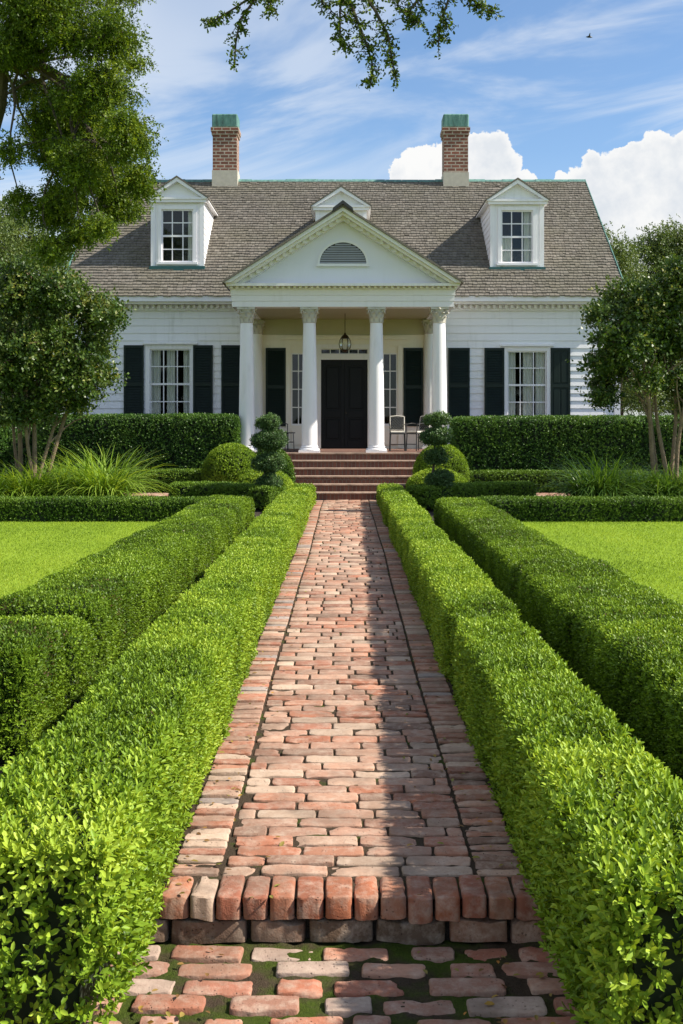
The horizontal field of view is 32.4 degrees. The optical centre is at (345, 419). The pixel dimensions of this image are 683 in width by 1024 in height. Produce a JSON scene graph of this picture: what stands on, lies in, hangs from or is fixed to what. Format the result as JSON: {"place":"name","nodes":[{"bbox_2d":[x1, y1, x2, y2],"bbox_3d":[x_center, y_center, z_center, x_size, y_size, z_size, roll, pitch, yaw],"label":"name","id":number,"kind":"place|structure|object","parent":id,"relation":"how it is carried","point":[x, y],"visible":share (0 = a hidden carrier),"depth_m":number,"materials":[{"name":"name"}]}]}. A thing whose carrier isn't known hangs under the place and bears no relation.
{"place":"outdoors","nodes":[
{"label":"outdoors","id":0,"kind":"place"},
{"bbox_2d":[0,522,156,598],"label":"lawn","id":1,"kind":"structure","parent":0,"point":[44,554],"depth_m":15.97,"materials":[{"name":"green plant"}]},
{"bbox_2d":[0,0,168,274],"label":"oak tree","id":2,"kind":"object","parent":1,"relation":"on","point":[92,140],"visible":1,"depth_m":17.38,"materials":[{"name":"green plant"}]},
{"bbox_2d":[0,520,682,602],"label":"grass","id":3,"kind":"structure","parent":1,"relation":"on","point":[611,536],"depth_m":15.98,"materials":[{"name":"green plant"}]},
{"bbox_2d":[200,0,504,91],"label":"overhanging oak","id":4,"kind":"object","parent":1,"relation":"on","point":[412,20],"visible":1,"depth_m":8.59,"materials":[{"name":"green plant"}]},
{"bbox_2d":[125,493,168,496],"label":"side walk","id":5,"kind":"structure","parent":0,"point":[160,494],"depth_m":24.38,"materials":[{"name":"brick"}]},
{"bbox_2d":[254,508,264,516],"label":"garden soil","id":6,"kind":"structure","parent":0,"point":[258,511],"depth_m":21.51,"materials":[{"name":"brown soil"}]},
{"bbox_2d":[168,480,286,508],"bbox_3d":[-2.284,1.406,22.246,2.500,0.499,0.931,0,0,22],"label":"hedge","id":7,"kind":"object","parent":6,"relation":"on","point":[262,496],"visible":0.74,"depth_m":22.00,"materials":[{"name":"green plant"}]},
{"bbox_2d":[249,412,289,488],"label":"topiary","id":8,"kind":"object","parent":6,"relation":"on","point":[268,440],"visible":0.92,"depth_m":21.74,"materials":[{"name":"green plant"}]},
{"bbox_2d":[0,523,553,940],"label":"planting bed","id":9,"kind":"object","parent":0,"point":[447,937],"visible":0.1,"depth_m":4.22,"materials":[{"name":"brown soil"}]},
{"bbox_2d":[0,618,66,764],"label":"hedge","id":10,"kind":"object","parent":9,"relation":"on","point":[32,665],"visible":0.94,"depth_m":6.07,"materials":[{"name":"green plant"}]},
{"bbox_2d":[0,614,98,716],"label":"hedge","id":11,"kind":"object","parent":9,"relation":"on","point":[79,638],"visible":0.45,"depth_m":7.07,"materials":[{"name":"green plant"}]},
{"bbox_2d":[0,494,255,676],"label":"hedge","id":12,"kind":"object","parent":9,"relation":"on","point":[120,595],"visible":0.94,"depth_m":9.83,"materials":[{"name":"green plant"}]},
{"bbox_2d":[0,482,316,1023],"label":"hedge","id":13,"kind":"object","parent":9,"relation":"on","point":[101,786],"visible":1,"depth_m":4.03,"materials":[{"name":"green plant"}]},
{"bbox_2d":[237,469,293,489],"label":"shrub","id":14,"kind":"object","parent":9,"relation":"on","point":[251,476],"visible":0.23,"depth_m":23.20,"materials":[{"name":"green plant"}]},
{"bbox_2d":[255,449,295,481],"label":"shrub","id":15,"kind":"object","parent":9,"relation":"on","point":[288,470],"visible":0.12,"depth_m":25.14,"materials":[{"name":"green plant"}]},
{"bbox_2d":[405,467,467,489],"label":"shrub","id":16,"kind":"object","parent":9,"relation":"on","point":[417,477],"visible":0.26,"depth_m":23.24,"materials":[{"name":"green plant"}]},
{"bbox_2d":[376,482,682,1023],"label":"hedge","id":17,"kind":"object","parent":9,"relation":"on","point":[589,797],"visible":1,"depth_m":4.01,"materials":[{"name":"green plant"}]},
{"bbox_2d":[433,496,682,784],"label":"hedge","id":18,"kind":"object","parent":9,"relation":"on","point":[611,635],"visible":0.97,"depth_m":7.98,"materials":[{"name":"green plant"}]},
{"bbox_2d":[81,945,601,1023],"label":"brick path","id":19,"kind":"structure","parent":0,"point":[350,1000],"depth_m":3.83,"materials":[{"name":"red brick"}]},
{"bbox_2d":[138,542,555,1023],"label":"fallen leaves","id":20,"kind":"object","parent":19,"relation":"on","point":[168,1013],"visible":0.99,"depth_m":4.51,"materials":[{"name":"green plant"}]},
{"bbox_2d":[91,938,607,1023],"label":"moss","id":21,"kind":"object","parent":19,"relation":"on","point":[263,979],"visible":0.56,"depth_m":3.91,"materials":[{"name":"green plant"}]},
{"bbox_2d":[0,0,682,415],"label":"sky","id":22,"kind":"structure","parent":0,"point":[542,98],"materials":[{"name":"blue"}]},
{"bbox_2d":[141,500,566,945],"bbox_3d":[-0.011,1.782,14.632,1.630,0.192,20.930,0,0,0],"label":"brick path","id":23,"kind":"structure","parent":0,"point":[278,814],"depth_m":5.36,"materials":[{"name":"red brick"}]},
{"bbox_2d":[258,500,432,643],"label":"joint soil","id":24,"kind":"structure","parent":23,"relation":"on","point":[288,626],"depth_m":11.65,"materials":[{"name":"brown soil"}]},
{"bbox_2d":[425,508,433,519],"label":"garden soil","id":25,"kind":"structure","parent":0,"point":[430,511],"depth_m":21.46,"materials":[{"name":"brown soil"}]},
{"bbox_2d":[419,410,455,487],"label":"topiary","id":26,"kind":"object","parent":25,"relation":"on","point":[435,435],"visible":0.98,"depth_m":21.76,"materials":[{"name":"green plant"}]},
{"bbox_2d":[412,444,469,480],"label":"shrub","id":27,"kind":"object","parent":25,"relation":"on","point":[457,462],"visible":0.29,"depth_m":24.74,"materials":[{"name":"green plant"}]},
{"bbox_2d":[406,480,537,509],"bbox_3d":[2.436,1.408,22.344,2.780,0.493,0.957,0,0,-24],"label":"hedge","id":28,"kind":"object","parent":25,"relation":"on","point":[426,496],"visible":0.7,"depth_m":22.07,"materials":[{"name":"green plant"}]},
{"bbox_2d":[536,493,569,496],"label":"side walk","id":29,"kind":"structure","parent":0,"point":[544,494],"depth_m":24.39,"materials":[{"name":"brick"}]},
{"bbox_2d":[523,522,682,603],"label":"lawn","id":30,"kind":"structure","parent":0,"point":[664,590],"depth_m":15.97,"materials":[{"name":"green plant"}]},
{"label":"garden soil","id":31,"kind":"structure","parent":0,"visible":0},
{"bbox_2d":[0,422,37,481],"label":"shrub","id":32,"kind":"object","parent":31,"relation":"on","point":[6,448],"visible":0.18,"depth_m":26.89,"materials":[{"name":"green plant"}]},
{"bbox_2d":[0,463,57,496],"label":"grass clump","id":33,"kind":"object","parent":31,"relation":"on","point":[3,485],"visible":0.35,"depth_m":20.93,"materials":[{"name":"green plant"}]},
{"bbox_2d":[0,190,68,417],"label":"tree","id":34,"kind":"object","parent":31,"relation":"on","point":[11,240],"visible":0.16,"depth_m":45.05,"materials":[{"name":"green plant"}]},
{"bbox_2d":[0,455,77,496],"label":"grass clump","id":35,"kind":"object","parent":31,"relation":"on","point":[25,487],"visible":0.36,"depth_m":20.97,"materials":[{"name":"green plant"}]},
{"bbox_2d":[37,246,74,403],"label":"tree","id":36,"kind":"object","parent":31,"relation":"on","point":[65,272],"visible":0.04,"depth_m":42.62,"materials":[{"name":"plant"}]},
{"bbox_2d":[4,453,121,496],"bbox_3d":[-5.108,1.123,21.465,2.492,1.074,2.350,0,0,0],"label":"grass clump","id":37,"kind":"object","parent":31,"relation":"on","point":[59,482],"visible":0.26,"depth_m":21.12,"materials":[{"name":"green plant"}]},
{"bbox_2d":[0,249,135,481],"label":"tree","id":38,"kind":"object","parent":31,"relation":"on","point":[28,355],"visible":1,"depth_m":21.10,"materials":[{"name":"green plant"}]},
{"bbox_2d":[17,442,180,496],"bbox_3d":[-4.338,1.004,21.214,2.922,1.314,2.673,0,0,25],"label":"grass clump","id":39,"kind":"object","parent":31,"relation":"on","point":[116,485],"visible":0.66,"depth_m":20.91,"materials":[{"name":"green plant"}]},
{"bbox_2d":[0,495,206,521],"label":"hedge","id":40,"kind":"object","parent":31,"relation":"on","point":[123,508],"visible":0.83,"depth_m":19.66,"materials":[{"name":"green plant"}]},
{"bbox_2d":[45,468,201,492],"bbox_3d":[-4.193,1.323,25.499,4.738,0.596,0.570,0,0,0],"label":"hedge","id":41,"kind":"object","parent":31,"relation":"on","point":[182,475],"visible":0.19,"depth_m":25.32,"materials":[{"name":"green plant"}]},
{"bbox_2d":[36,412,240,478],"bbox_3d":[-4.687,0.722,26.853,4.719,1.803,1.169,0,0,0],"label":"hedge","id":42,"kind":"object","parent":31,"relation":"on","point":[187,440],"visible":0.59,"depth_m":26.39,"materials":[{"name":"green plant"}]},
{"bbox_2d":[201,442,256,481],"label":"shrub","id":43,"kind":"object","parent":31,"relation":"on","point":[228,462],"visible":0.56,"depth_m":24.63,"materials":[{"name":"green plant"}]},
{"bbox_2d":[67,114,624,499],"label":"house","id":44,"kind":"structure","parent":31,"relation":"on","point":[454,291],"depth_m":30.38,"materials":[{"name":"paint"}]},
{"bbox_2d":[143,342,196,414],"bbox_3d":[-4.537,-0.960,30.416,1.400,2.080,0.263,0,0,0],"label":"window","id":45,"kind":"structure","parent":44,"relation":"in","point":[153,366],"depth_m":30.50,"materials":[{"name":"white paint"}]},
{"bbox_2d":[271,415,287,450],"bbox_3d":[-1.664,0.313,28.218,0.419,0.854,0.499,0,0,-29],"label":"porch chair","id":46,"kind":"object","parent":44,"relation":"on","point":[284,431],"visible":0.17,"depth_m":28.11,"materials":[{"name":"metal"}]},
{"bbox_2d":[284,432,294,450],"bbox_3d":[-1.367,0.517,28.200,0.300,0.444,0.300,0,0,0],"label":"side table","id":47,"kind":"object","parent":44,"relation":"on","point":[288,438],"visible":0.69,"depth_m":28.10,"materials":[{"name":"metal"}]},
{"bbox_2d":[321,349,367,353],"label":"transom window","id":48,"kind":"structure","parent":44,"relation":"in","point":[321,349],"depth_m":30.39,"materials":[{"name":"black glass"}]},
{"bbox_2d":[321,360,367,447],"bbox_3d":[-0.045,-0.408,30.390,1.202,2.286,0.120,0,0,0],"label":"door","id":49,"kind":"structure","parent":44,"relation":"in","point":[344,383],"depth_m":30.39,"materials":[{"name":"black paint"}]},
{"bbox_2d":[339,333,350,352],"bbox_3d":[-0.024,-2.122,28.700,0.308,0.950,0.267,0,0,0],"label":"lantern","id":50,"kind":"object","parent":44,"relation":"hanging from","point":[345,336],"visible":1,"depth_m":28.69,"materials":[{"name":"brown metal"}]},
{"bbox_2d":[389,415,405,450],"bbox_3d":[1.230,0.313,28.120,0.419,0.854,0.499,0,0,0],"label":"porch chair","id":51,"kind":"object","parent":44,"relation":"on","point":[397,423],"visible":1,"depth_m":28.30,"materials":[{"name":"metal"}]},
{"bbox_2d":[406,415,429,450],"bbox_3d":[1.749,0.313,28.313,0.499,0.854,0.419,0,0,-38],"label":"porch chair","id":52,"kind":"object","parent":44,"relation":"on","point":[422,426],"visible":0.59,"depth_m":28.32,"materials":[{"name":"metal"}]},
{"bbox_2d":[501,344,553,415],"bbox_3d":[4.672,-0.934,30.415,1.361,2.029,0.261,0,0,0],"label":"window","id":53,"kind":"structure","parent":44,"relation":"in","point":[542,368],"depth_m":30.50,"materials":[{"name":"white paint"}]},
{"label":"garden soil","id":54,"kind":"structure","parent":0,"visible":0},
{"bbox_2d":[469,469,647,492],"bbox_3d":[4.194,1.339,25.500,4.745,0.585,0.566,0,0,0],"label":"hedge","id":55,"kind":"object","parent":54,"relation":"on","point":[484,475],"visible":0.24,"depth_m":25.33,"materials":[{"name":"green plant"}]},
{"bbox_2d":[449,414,682,478],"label":"hedge","id":56,"kind":"object","parent":54,"relation":"on","point":[503,442],"visible":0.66,"depth_m":26.40,"materials":[{"name":"green plant"}]},
{"bbox_2d":[476,494,682,521],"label":"hedge","id":57,"kind":"object","parent":54,"relation":"on","point":[556,508],"visible":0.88,"depth_m":19.66,"materials":[{"name":"green plant"}]},
{"bbox_2d":[527,447,666,500],"bbox_3d":[4.421,1.065,21.264,2.766,1.187,2.626,0,0,0],"label":"grass clump","id":58,"kind":"object","parent":54,"relation":"on","point":[590,484],"visible":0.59,"depth_m":20.90,"materials":[{"name":"green plant"}]},
{"bbox_2d":[565,253,682,483],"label":"tree","id":59,"kind":"object","parent":54,"relation":"on","point":[638,308],"visible":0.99,"depth_m":21.28,"materials":[{"name":"green plant"}]},
{"bbox_2d":[595,453,681,496],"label":"grass clump","id":60,"kind":"object","parent":54,"relation":"on","point":[642,481],"visible":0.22,"depth_m":21.19,"materials":[{"name":"green plant"}]},
{"bbox_2d":[603,221,679,415],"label":"tree","id":61,"kind":"object","parent":54,"relation":"on","point":[624,259],"visible":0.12,"depth_m":46.19,"materials":[{"name":"green plant"}]},
{"bbox_2d":[616,459,682,496],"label":"grass clump","id":62,"kind":"object","parent":54,"relation":"on","point":[670,491],"visible":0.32,"depth_m":20.93,"materials":[{"name":"green plant"}]},
{"bbox_2d":[625,213,682,415],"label":"tree","id":63,"kind":"object","parent":54,"relation":"on","point":[660,243],"visible":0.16,"depth_m":51.91,"materials":[{"name":"green plant"}]},
{"bbox_2d":[655,459,682,494],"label":"grass clump","id":64,"kind":"object","parent":54,"relation":"on","point":[676,476],"visible":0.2,"depth_m":21.15,"materials":[{"name":"green plant"}]}
]}

